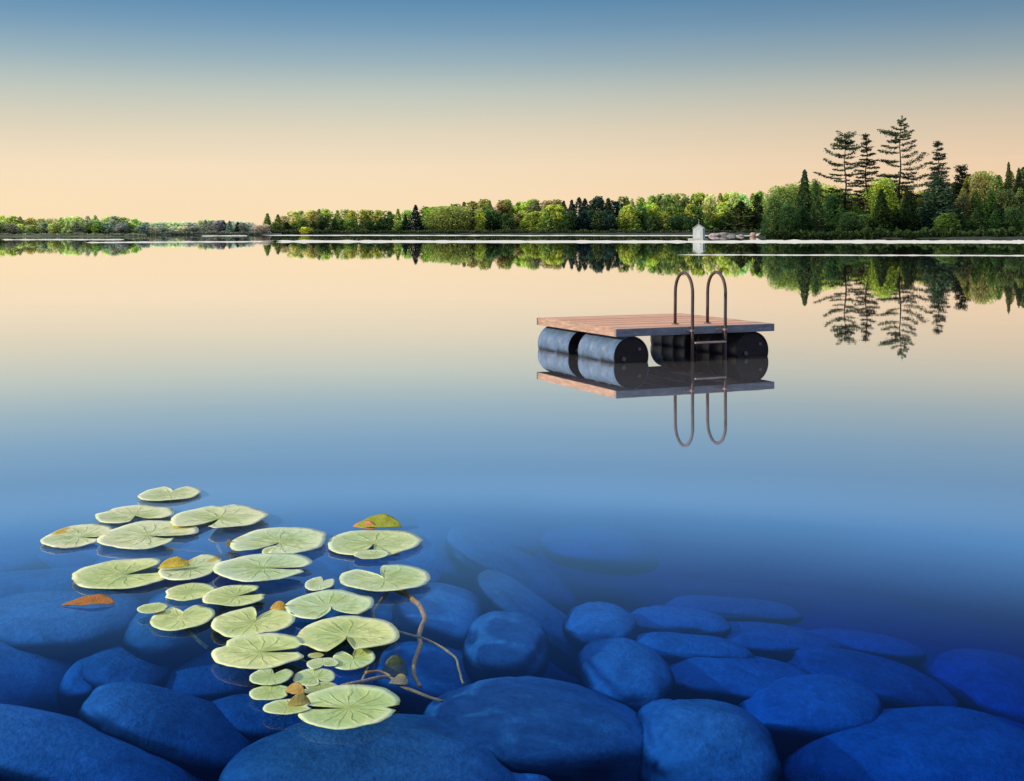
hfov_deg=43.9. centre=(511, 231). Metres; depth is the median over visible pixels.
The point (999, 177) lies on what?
spruce tree
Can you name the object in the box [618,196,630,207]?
broadleaf tree
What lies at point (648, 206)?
broadleaf tree
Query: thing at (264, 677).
lily pad
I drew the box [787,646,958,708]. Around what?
boulder
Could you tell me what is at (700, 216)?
broadleaf tree
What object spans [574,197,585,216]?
spruce tree
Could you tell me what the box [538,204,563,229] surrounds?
broadleaf tree
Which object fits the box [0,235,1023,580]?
water
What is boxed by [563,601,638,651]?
boulder
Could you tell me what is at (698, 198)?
broadleaf tree
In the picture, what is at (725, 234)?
shore rock
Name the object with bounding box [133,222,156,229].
broadleaf tree
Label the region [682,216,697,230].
broadleaf tree
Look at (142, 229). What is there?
broadleaf tree
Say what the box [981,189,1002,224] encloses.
broadleaf tree
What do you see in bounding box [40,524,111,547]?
lily pad
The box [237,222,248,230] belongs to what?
broadleaf tree
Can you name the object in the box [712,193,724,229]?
spruce tree
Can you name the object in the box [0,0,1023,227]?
sky
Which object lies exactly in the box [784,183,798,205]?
broadleaf tree
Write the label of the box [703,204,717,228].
broadleaf tree
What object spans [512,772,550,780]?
boulder
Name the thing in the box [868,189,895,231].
spruce tree
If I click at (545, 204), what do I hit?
broadleaf tree
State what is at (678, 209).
broadleaf tree
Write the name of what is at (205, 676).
boulder
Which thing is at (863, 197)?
broadleaf tree
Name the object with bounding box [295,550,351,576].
boulder
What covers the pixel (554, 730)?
boulder
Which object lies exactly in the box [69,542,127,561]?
boulder
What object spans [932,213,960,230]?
broadleaf tree
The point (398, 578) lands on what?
lily pad
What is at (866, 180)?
pine tree
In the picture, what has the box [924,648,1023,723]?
boulder
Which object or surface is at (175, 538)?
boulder
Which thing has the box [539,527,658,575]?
boulder
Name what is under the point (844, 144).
pine tree
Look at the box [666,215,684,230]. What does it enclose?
broadleaf tree
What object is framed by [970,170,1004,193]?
broadleaf tree
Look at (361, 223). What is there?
spruce tree
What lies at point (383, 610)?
boulder
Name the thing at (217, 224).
broadleaf tree
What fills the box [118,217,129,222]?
broadleaf tree
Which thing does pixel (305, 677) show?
lily pad
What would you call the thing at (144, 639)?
boulder
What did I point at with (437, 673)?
boulder
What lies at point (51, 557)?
boulder
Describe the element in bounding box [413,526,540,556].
boulder
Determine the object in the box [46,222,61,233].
broadleaf tree
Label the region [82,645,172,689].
boulder
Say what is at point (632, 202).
spruce tree
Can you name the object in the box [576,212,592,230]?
broadleaf tree
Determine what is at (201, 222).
broadleaf tree
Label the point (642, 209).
broadleaf tree
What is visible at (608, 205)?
spruce tree
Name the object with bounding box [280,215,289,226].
broadleaf tree
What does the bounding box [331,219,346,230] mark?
broadleaf tree
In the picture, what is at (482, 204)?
broadleaf tree
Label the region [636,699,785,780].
boulder
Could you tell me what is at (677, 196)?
broadleaf tree
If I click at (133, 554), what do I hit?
boulder
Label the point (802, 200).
spruce tree
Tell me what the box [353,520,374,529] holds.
curled leaf
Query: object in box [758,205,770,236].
spruce tree
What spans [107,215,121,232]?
broadleaf tree
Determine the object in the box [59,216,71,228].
broadleaf tree
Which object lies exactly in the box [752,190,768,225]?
broadleaf tree
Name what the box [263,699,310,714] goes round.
lily pad
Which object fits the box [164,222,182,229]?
broadleaf tree
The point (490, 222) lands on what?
broadleaf tree
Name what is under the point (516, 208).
broadleaf tree
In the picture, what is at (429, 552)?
boulder
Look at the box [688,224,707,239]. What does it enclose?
boathouse
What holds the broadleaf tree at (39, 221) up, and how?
on the shore at (56, 235)
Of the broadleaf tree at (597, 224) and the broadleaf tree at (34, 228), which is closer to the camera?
the broadleaf tree at (34, 228)
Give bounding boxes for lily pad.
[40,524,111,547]
[72,558,170,588]
[95,504,174,522]
[97,520,220,555]
[137,602,167,613]
[138,486,200,501]
[150,605,214,648]
[158,554,221,579]
[165,583,215,600]
[170,504,268,555]
[202,585,264,606]
[211,606,294,637]
[211,633,303,668]
[213,553,312,581]
[230,527,325,554]
[249,668,293,684]
[249,685,286,699]
[262,545,280,552]
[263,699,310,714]
[285,589,373,618]
[293,668,334,685]
[297,615,464,684]
[298,670,443,729]
[304,681,336,693]
[305,576,334,590]
[307,657,338,669]
[308,652,323,657]
[328,530,422,554]
[333,648,374,679]
[339,564,429,689]
[354,549,388,558]
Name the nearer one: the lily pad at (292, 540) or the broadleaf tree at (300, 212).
the lily pad at (292, 540)
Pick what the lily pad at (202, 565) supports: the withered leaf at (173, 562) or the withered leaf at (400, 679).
the withered leaf at (173, 562)
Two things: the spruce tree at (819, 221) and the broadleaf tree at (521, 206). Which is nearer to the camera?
the spruce tree at (819, 221)
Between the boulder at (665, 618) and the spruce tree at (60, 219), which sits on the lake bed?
the boulder at (665, 618)
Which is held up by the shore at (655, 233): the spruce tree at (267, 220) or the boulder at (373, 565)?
the spruce tree at (267, 220)
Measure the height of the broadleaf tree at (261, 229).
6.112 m
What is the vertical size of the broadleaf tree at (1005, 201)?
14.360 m
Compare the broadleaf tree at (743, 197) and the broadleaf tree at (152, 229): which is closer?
the broadleaf tree at (152, 229)
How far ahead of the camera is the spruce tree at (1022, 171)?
380.71 m
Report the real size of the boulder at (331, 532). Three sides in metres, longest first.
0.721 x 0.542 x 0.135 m
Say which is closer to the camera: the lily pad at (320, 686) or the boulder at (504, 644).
the lily pad at (320, 686)
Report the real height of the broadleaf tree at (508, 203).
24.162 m
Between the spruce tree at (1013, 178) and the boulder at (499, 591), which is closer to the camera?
the boulder at (499, 591)
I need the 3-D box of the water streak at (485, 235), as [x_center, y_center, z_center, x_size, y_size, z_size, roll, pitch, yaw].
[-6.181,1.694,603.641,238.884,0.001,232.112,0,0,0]
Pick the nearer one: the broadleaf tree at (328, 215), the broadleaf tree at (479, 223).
the broadleaf tree at (479, 223)
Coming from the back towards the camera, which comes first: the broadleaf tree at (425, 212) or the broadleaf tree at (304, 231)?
the broadleaf tree at (425, 212)
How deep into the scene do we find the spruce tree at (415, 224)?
764.43 m
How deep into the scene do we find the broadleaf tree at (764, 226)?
348.45 m
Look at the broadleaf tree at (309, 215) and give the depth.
796.41 m
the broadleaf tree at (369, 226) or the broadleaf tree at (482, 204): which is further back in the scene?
the broadleaf tree at (482, 204)
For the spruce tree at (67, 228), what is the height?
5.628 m
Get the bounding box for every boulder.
[0,546,45,571]
[0,567,117,598]
[0,590,142,663]
[0,641,77,717]
[0,703,202,780]
[38,547,94,568]
[57,654,93,710]
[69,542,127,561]
[78,682,253,780]
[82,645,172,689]
[92,549,165,574]
[122,592,226,668]
[147,591,164,603]
[158,536,180,545]
[165,651,262,701]
[175,537,232,560]
[212,694,312,741]
[218,714,515,780]
[233,536,337,557]
[236,571,345,608]
[265,617,344,670]
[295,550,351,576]
[303,662,377,708]
[316,528,381,536]
[316,586,397,650]
[347,555,441,582]
[373,641,473,712]
[390,528,476,589]
[390,582,487,649]
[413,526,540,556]
[423,676,642,780]
[445,527,578,615]
[463,611,549,682]
[475,570,578,678]
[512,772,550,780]
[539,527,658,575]
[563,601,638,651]
[576,637,674,711]
[630,605,730,637]
[636,632,754,662]
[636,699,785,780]
[665,595,803,624]
[667,656,808,705]
[724,621,841,662]
[738,674,883,757]
[782,706,1023,780]
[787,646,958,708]
[808,628,926,663]
[905,653,937,673]
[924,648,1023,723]
[987,713,1023,729]
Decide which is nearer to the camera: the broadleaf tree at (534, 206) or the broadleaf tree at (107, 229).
the broadleaf tree at (107, 229)
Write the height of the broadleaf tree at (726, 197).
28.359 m
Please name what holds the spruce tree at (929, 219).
on the shore at (993, 237)
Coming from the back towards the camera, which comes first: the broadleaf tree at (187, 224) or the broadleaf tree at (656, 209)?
the broadleaf tree at (656, 209)
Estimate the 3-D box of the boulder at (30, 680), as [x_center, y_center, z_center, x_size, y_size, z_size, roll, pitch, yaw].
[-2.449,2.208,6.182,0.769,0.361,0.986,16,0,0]
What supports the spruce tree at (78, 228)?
on the shore at (56, 235)
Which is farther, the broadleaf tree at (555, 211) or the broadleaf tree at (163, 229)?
the broadleaf tree at (555, 211)
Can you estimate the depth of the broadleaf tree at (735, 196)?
794.31 m
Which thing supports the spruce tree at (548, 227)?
on the shore at (655, 233)
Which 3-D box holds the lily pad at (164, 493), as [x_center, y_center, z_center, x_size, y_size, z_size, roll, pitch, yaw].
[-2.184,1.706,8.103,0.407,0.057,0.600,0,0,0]
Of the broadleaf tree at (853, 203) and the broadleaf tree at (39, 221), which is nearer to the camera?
the broadleaf tree at (853, 203)
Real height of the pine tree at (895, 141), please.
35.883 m
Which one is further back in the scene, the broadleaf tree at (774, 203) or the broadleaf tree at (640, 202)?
the broadleaf tree at (640, 202)
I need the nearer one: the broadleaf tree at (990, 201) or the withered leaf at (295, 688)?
the withered leaf at (295, 688)
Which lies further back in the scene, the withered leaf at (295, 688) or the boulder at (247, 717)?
the boulder at (247, 717)
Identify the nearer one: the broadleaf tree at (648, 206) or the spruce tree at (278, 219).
the broadleaf tree at (648, 206)
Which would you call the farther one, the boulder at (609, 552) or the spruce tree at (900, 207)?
the spruce tree at (900, 207)
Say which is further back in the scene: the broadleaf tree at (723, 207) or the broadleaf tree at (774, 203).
the broadleaf tree at (723, 207)
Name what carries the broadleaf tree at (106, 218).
on the shore at (56, 235)
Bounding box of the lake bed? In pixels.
[43,526,1023,762]
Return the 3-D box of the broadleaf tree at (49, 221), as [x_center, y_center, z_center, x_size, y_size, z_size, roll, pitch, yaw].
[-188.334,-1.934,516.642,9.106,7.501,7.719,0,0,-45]
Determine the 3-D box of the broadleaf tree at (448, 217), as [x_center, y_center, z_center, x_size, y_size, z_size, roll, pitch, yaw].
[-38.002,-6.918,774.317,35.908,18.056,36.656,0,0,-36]
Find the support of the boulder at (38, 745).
on the lake bed
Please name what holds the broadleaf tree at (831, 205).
on the shore at (993, 237)
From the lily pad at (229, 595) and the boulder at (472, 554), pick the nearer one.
the lily pad at (229, 595)
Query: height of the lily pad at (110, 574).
0.017 m
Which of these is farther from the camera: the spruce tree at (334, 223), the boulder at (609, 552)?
the spruce tree at (334, 223)
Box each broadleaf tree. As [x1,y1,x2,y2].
[0,215,6,232]
[0,221,6,232]
[3,216,24,233]
[4,224,20,233]
[14,224,30,233]
[23,217,37,225]
[25,225,41,233]
[34,218,44,231]
[37,218,57,232]
[39,222,51,233]
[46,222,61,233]
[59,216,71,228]
[69,216,86,231]
[83,223,94,233]
[90,221,105,233]
[98,223,114,234]
[100,216,111,229]
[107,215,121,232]
[114,222,132,233]
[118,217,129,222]
[125,222,135,232]
[129,218,142,233]
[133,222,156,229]
[134,224,150,234]
[147,227,161,231]
[149,222,165,231]
[154,227,168,231]
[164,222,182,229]
[167,227,181,231]
[180,221,198,229]
[183,226,202,231]
[196,220,207,229]
[205,220,215,230]
[211,220,224,231]
[232,221,251,230]
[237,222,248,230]
[245,222,256,231]
[250,224,271,233]
[268,222,281,230]
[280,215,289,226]
[286,211,301,228]
[294,210,308,224]
[296,220,310,230]
[299,227,311,234]
[300,210,319,228]
[315,208,337,227]
[316,217,328,229]
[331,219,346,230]
[338,209,348,227]
[342,219,358,230]
[344,210,357,223]
[356,209,374,226]
[361,210,375,223]
[361,221,376,230]
[370,210,383,230]
[378,217,394,230]
[382,211,394,228]
[394,220,403,230]
[401,210,411,227]
[418,206,431,229]
[420,206,441,228]
[422,206,479,230]
[463,201,479,229]
[473,199,491,229]
[474,209,486,229]
[483,210,498,230]
[492,213,506,229]
[494,200,508,226]
[499,213,515,229]
[502,199,514,228]
[506,201,526,228]
[513,213,526,229]
[517,199,539,219]
[519,211,546,230]
[526,199,542,224]
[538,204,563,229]
[540,200,553,211]
[551,199,564,224]
[561,211,577,230]
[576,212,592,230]
[581,197,604,229]
[585,210,596,230]
[590,210,606,230]
[595,196,604,210]
[600,209,616,230]
[610,200,624,228]
[615,206,634,229]
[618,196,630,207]
[619,204,642,229]
[635,197,645,216]
[635,205,649,229]
[640,203,654,226]
[645,195,660,214]
[645,215,663,231]
[646,205,665,230]
[654,193,665,212]
[659,193,676,215]
[662,207,676,229]
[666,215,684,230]
[670,193,685,212]
[673,207,685,228]
[675,196,693,222]
[682,204,699,229]
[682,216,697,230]
[691,206,705,225]
[692,192,707,221]
[700,194,718,221]
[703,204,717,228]
[711,202,731,228]
[719,192,733,211]
[728,191,741,212]
[730,203,748,229]
[737,193,751,205]
[738,204,755,228]
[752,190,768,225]
[760,214,776,234]
[762,185,797,224]
[764,193,782,230]
[774,204,800,233]
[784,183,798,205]
[818,185,849,219]
[823,194,844,225]
[837,212,866,231]
[843,192,864,212]
[854,214,871,228]
[856,187,874,213]
[862,177,900,225]
[882,181,903,206]
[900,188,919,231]
[912,190,933,210]
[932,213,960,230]
[947,182,961,204]
[966,171,995,217]
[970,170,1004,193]
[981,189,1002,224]
[989,188,1023,228]
[1001,207,1023,231]
[1018,203,1023,227]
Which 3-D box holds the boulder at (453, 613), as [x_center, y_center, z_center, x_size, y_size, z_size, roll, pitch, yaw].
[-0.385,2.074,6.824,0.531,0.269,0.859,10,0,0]
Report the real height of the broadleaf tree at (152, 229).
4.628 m
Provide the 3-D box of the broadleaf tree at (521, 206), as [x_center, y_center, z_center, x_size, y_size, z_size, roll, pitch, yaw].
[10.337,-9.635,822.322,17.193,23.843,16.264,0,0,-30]
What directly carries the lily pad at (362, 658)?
on the water
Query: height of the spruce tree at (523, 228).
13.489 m
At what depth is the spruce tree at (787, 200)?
360.55 m
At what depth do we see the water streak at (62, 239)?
278.64 m
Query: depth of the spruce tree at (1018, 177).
370.41 m
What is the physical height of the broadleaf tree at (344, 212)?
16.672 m
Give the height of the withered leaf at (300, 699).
0.038 m
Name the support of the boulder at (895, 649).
on the lake bed
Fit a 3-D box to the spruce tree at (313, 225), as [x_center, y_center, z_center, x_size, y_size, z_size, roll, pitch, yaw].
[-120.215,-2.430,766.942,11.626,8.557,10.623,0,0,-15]
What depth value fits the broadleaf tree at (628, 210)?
771.84 m
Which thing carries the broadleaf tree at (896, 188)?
on the shore at (993, 237)
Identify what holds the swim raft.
on the water
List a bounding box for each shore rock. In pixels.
[709,233,720,235]
[719,232,735,235]
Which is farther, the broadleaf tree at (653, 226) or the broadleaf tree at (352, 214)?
the broadleaf tree at (352, 214)
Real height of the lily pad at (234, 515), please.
0.116 m
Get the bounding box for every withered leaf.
[62,594,114,605]
[158,556,189,568]
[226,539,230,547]
[270,601,285,609]
[285,682,304,694]
[287,693,310,705]
[381,655,408,676]
[389,674,407,684]
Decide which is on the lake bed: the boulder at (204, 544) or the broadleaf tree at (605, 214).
the boulder at (204, 544)
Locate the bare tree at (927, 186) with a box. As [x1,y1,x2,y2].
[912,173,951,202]
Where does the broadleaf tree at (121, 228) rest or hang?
on the shore at (56, 235)
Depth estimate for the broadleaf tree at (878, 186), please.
351.85 m
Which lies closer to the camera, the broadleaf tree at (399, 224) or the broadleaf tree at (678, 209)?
the broadleaf tree at (399, 224)
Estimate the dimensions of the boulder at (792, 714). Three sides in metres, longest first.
0.752 x 0.694 x 0.280 m
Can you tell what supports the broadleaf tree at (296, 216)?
on the shore at (655, 233)
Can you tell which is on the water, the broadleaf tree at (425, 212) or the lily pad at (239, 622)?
the lily pad at (239, 622)
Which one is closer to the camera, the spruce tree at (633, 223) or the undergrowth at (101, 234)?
the undergrowth at (101, 234)
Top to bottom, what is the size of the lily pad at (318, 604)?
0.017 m
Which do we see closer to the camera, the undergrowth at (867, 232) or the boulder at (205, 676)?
the boulder at (205, 676)
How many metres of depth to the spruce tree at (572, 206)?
789.05 m
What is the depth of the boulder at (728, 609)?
7.61 m
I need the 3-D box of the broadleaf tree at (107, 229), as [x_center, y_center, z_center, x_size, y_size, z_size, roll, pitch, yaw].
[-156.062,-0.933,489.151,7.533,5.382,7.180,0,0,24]
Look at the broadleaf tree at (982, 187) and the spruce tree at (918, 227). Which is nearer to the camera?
the spruce tree at (918, 227)
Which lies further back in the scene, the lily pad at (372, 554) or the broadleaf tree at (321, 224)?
the broadleaf tree at (321, 224)
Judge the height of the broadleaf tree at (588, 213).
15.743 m
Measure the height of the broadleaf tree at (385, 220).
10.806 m
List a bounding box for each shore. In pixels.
[0,233,146,235]
[148,233,281,234]
[282,231,759,234]
[755,235,1023,238]
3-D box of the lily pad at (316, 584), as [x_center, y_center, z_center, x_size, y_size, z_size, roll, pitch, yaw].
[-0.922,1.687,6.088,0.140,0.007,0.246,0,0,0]
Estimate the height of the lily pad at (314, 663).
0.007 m
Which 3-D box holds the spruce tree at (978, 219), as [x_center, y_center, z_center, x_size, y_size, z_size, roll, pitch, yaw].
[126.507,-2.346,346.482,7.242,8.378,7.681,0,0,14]
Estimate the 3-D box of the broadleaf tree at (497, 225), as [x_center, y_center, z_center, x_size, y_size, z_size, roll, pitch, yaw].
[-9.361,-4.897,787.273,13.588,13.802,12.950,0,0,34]
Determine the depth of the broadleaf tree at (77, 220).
510.34 m
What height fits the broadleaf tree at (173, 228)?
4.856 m
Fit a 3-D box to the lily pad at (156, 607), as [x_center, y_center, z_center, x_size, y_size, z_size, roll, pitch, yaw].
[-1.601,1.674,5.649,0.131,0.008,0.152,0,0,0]
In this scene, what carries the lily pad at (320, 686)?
on the water
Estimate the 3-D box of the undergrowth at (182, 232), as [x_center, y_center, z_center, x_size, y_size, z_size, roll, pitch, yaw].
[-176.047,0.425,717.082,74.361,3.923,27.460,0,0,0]
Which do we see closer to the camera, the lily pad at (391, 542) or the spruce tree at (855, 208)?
the lily pad at (391, 542)
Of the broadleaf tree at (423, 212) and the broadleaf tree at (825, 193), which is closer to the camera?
the broadleaf tree at (825, 193)
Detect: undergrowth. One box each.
[0,232,145,235]
[147,230,261,234]
[264,226,761,234]
[765,225,1023,237]
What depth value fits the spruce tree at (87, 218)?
516.31 m
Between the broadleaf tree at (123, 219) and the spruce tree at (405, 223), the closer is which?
the broadleaf tree at (123, 219)
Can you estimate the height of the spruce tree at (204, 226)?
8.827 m
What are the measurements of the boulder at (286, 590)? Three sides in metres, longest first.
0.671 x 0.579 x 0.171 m
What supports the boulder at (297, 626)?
on the lake bed
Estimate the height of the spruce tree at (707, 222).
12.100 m
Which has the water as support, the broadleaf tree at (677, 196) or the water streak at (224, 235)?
the water streak at (224, 235)
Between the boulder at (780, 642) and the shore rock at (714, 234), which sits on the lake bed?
the boulder at (780, 642)
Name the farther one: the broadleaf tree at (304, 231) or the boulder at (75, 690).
the broadleaf tree at (304, 231)
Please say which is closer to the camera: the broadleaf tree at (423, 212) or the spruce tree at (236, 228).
the spruce tree at (236, 228)
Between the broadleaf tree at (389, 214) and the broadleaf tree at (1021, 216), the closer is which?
the broadleaf tree at (1021, 216)
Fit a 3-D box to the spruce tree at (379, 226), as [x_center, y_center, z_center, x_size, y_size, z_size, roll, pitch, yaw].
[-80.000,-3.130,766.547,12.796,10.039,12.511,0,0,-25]
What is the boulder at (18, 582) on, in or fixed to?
on the lake bed
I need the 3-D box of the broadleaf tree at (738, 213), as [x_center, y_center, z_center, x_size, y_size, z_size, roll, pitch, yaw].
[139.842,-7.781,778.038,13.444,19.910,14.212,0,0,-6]
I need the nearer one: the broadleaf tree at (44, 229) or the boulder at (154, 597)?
the boulder at (154, 597)
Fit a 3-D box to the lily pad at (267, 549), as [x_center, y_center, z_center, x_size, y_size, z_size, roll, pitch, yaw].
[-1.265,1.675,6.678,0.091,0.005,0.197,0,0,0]
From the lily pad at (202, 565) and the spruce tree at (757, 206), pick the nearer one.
the lily pad at (202, 565)
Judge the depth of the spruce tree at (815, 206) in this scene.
356.12 m
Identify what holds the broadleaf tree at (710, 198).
on the shore at (655, 233)
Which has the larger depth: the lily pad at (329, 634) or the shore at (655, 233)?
the shore at (655, 233)
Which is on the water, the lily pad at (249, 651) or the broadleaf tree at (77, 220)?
the lily pad at (249, 651)
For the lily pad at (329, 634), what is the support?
on the water
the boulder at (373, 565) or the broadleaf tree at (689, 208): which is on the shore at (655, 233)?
the broadleaf tree at (689, 208)
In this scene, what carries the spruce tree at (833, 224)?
on the shore at (993, 237)
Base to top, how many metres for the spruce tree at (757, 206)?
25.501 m
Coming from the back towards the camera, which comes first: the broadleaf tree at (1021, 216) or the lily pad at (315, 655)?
the broadleaf tree at (1021, 216)
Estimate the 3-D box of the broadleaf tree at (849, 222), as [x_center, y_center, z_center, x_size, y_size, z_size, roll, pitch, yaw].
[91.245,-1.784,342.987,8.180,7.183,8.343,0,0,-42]
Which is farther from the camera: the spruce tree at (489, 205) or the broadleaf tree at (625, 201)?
the broadleaf tree at (625, 201)
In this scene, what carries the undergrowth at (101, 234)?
on the shore at (56, 235)
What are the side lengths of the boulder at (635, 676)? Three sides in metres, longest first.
0.879 x 0.477 x 0.303 m
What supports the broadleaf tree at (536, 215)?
on the shore at (655, 233)
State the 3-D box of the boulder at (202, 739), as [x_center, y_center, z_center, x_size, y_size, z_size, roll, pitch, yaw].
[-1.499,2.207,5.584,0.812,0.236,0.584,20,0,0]
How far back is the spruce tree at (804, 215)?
349.69 m
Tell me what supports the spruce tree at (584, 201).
on the shore at (655, 233)
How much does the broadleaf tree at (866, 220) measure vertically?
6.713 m
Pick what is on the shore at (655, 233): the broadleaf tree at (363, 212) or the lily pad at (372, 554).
the broadleaf tree at (363, 212)
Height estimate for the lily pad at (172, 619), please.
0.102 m
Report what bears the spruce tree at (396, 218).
on the shore at (655, 233)
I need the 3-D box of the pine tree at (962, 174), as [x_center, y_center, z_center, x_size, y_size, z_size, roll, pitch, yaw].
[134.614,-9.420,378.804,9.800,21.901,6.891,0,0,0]
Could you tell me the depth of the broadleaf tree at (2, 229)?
491.72 m
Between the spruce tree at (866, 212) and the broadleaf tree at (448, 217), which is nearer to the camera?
the spruce tree at (866, 212)
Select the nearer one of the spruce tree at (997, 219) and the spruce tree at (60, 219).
the spruce tree at (997, 219)
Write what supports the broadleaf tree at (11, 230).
on the shore at (56, 235)
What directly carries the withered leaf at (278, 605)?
on the water
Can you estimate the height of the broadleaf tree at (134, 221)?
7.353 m
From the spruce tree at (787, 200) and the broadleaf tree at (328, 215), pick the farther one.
the broadleaf tree at (328, 215)
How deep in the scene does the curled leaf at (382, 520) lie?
7.25 m
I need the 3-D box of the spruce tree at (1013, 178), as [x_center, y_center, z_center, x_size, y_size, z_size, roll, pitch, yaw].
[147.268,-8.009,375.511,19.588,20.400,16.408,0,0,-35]
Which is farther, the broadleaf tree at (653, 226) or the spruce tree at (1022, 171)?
the broadleaf tree at (653, 226)
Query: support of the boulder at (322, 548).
on the lake bed
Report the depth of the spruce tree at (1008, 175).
368.49 m
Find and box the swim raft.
[537,271,773,363]
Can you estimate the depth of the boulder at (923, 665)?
7.36 m
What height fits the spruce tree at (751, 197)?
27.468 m
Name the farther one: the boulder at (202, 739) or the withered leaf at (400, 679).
the boulder at (202, 739)
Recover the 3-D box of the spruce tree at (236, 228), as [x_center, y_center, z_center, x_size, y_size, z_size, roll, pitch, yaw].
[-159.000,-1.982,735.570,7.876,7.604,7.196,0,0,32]
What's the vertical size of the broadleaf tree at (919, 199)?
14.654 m
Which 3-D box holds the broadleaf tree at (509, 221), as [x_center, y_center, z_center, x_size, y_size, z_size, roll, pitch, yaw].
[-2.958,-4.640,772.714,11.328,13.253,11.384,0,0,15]
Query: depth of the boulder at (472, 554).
7.94 m
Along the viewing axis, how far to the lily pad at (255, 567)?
6.35 m
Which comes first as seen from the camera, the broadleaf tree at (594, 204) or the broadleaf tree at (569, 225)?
the broadleaf tree at (569, 225)
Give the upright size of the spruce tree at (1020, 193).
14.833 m
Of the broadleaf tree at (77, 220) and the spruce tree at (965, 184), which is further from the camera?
the broadleaf tree at (77, 220)
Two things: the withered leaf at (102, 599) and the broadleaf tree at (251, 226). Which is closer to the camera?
the withered leaf at (102, 599)
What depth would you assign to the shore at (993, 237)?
320.17 m
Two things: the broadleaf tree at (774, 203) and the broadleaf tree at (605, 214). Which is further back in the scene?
the broadleaf tree at (605, 214)
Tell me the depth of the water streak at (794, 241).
220.78 m
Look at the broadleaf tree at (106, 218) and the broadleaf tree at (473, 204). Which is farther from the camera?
the broadleaf tree at (473, 204)
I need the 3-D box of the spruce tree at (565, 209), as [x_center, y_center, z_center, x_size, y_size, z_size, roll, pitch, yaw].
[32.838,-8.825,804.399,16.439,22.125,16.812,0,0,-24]
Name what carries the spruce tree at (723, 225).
on the shore at (655, 233)
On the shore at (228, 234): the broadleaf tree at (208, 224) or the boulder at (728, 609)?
the broadleaf tree at (208, 224)
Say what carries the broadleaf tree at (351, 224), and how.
on the shore at (655, 233)
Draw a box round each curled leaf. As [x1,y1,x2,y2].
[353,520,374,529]
[355,514,400,527]
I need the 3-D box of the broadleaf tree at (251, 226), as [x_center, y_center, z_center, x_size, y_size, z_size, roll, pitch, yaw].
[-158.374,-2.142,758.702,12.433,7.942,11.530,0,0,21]
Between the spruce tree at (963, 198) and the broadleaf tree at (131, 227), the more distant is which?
the broadleaf tree at (131, 227)
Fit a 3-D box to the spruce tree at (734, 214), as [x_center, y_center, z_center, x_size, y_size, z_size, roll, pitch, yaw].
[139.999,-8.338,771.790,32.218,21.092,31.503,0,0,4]
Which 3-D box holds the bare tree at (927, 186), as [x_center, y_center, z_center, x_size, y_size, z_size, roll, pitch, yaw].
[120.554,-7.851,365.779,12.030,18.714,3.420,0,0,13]
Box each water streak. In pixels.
[3,239,122,240]
[85,241,281,242]
[203,235,246,236]
[266,235,749,235]
[685,254,1023,255]
[736,239,1023,243]
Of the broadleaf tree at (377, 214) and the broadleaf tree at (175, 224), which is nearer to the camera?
the broadleaf tree at (175, 224)
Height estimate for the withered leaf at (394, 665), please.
0.079 m
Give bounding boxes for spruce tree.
[58,218,63,232]
[60,222,72,233]
[67,222,86,233]
[80,216,97,230]
[201,220,209,231]
[220,220,226,231]
[225,221,233,231]
[234,222,239,231]
[263,213,271,228]
[272,214,282,229]
[282,222,293,230]
[291,222,298,229]
[309,221,318,229]
[330,218,338,230]
[334,210,341,228]
[357,220,363,229]
[375,218,385,230]
[391,209,401,228]
[399,215,408,230]
[408,205,425,229]
[476,200,494,229]
[517,213,534,230]
[535,210,559,232]
[558,200,567,220]
[566,200,578,230]
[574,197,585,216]
[580,198,588,211]
[597,198,618,229]
[625,215,643,231]
[630,198,635,207]
[702,215,713,231]
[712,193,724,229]
[718,201,761,231]
[718,216,729,229]
[746,194,764,229]
[749,193,754,204]
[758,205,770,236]
[764,197,794,235]
[791,169,814,224]
[795,206,818,230]
[807,210,828,231]
[808,178,823,228]
[825,217,841,231]
[835,204,845,221]
[845,205,862,229]
[863,196,875,223]
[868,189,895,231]
[890,206,903,230]
[898,195,915,223]
[899,215,928,230]
[916,175,969,231]
[922,210,934,226]
[954,176,972,214]
[955,187,975,228]
[955,211,969,229]
[965,208,985,231]
[966,190,988,229]
[985,209,1005,229]
[993,175,1003,191]
[998,171,1016,215]
[1004,162,1014,202]
[1011,187,1023,230]
[1012,168,1023,192]
[1013,167,1023,190]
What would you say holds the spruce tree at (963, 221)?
on the shore at (993, 237)
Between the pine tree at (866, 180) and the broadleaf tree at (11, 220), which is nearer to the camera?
the pine tree at (866, 180)
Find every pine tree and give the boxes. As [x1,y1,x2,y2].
[813,130,860,211]
[848,133,880,208]
[869,115,932,206]
[921,140,954,209]
[948,164,971,199]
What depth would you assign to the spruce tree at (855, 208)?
363.21 m
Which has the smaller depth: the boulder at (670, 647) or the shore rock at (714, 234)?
the boulder at (670, 647)
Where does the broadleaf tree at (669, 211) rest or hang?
on the shore at (655, 233)
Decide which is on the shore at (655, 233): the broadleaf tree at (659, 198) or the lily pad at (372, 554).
the broadleaf tree at (659, 198)
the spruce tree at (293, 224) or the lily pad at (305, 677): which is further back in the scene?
the spruce tree at (293, 224)
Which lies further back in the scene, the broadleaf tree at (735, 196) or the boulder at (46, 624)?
the broadleaf tree at (735, 196)
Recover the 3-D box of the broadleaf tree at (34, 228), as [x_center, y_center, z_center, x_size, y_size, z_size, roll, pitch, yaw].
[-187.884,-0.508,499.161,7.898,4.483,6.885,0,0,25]
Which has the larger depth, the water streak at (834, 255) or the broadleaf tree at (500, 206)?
the broadleaf tree at (500, 206)

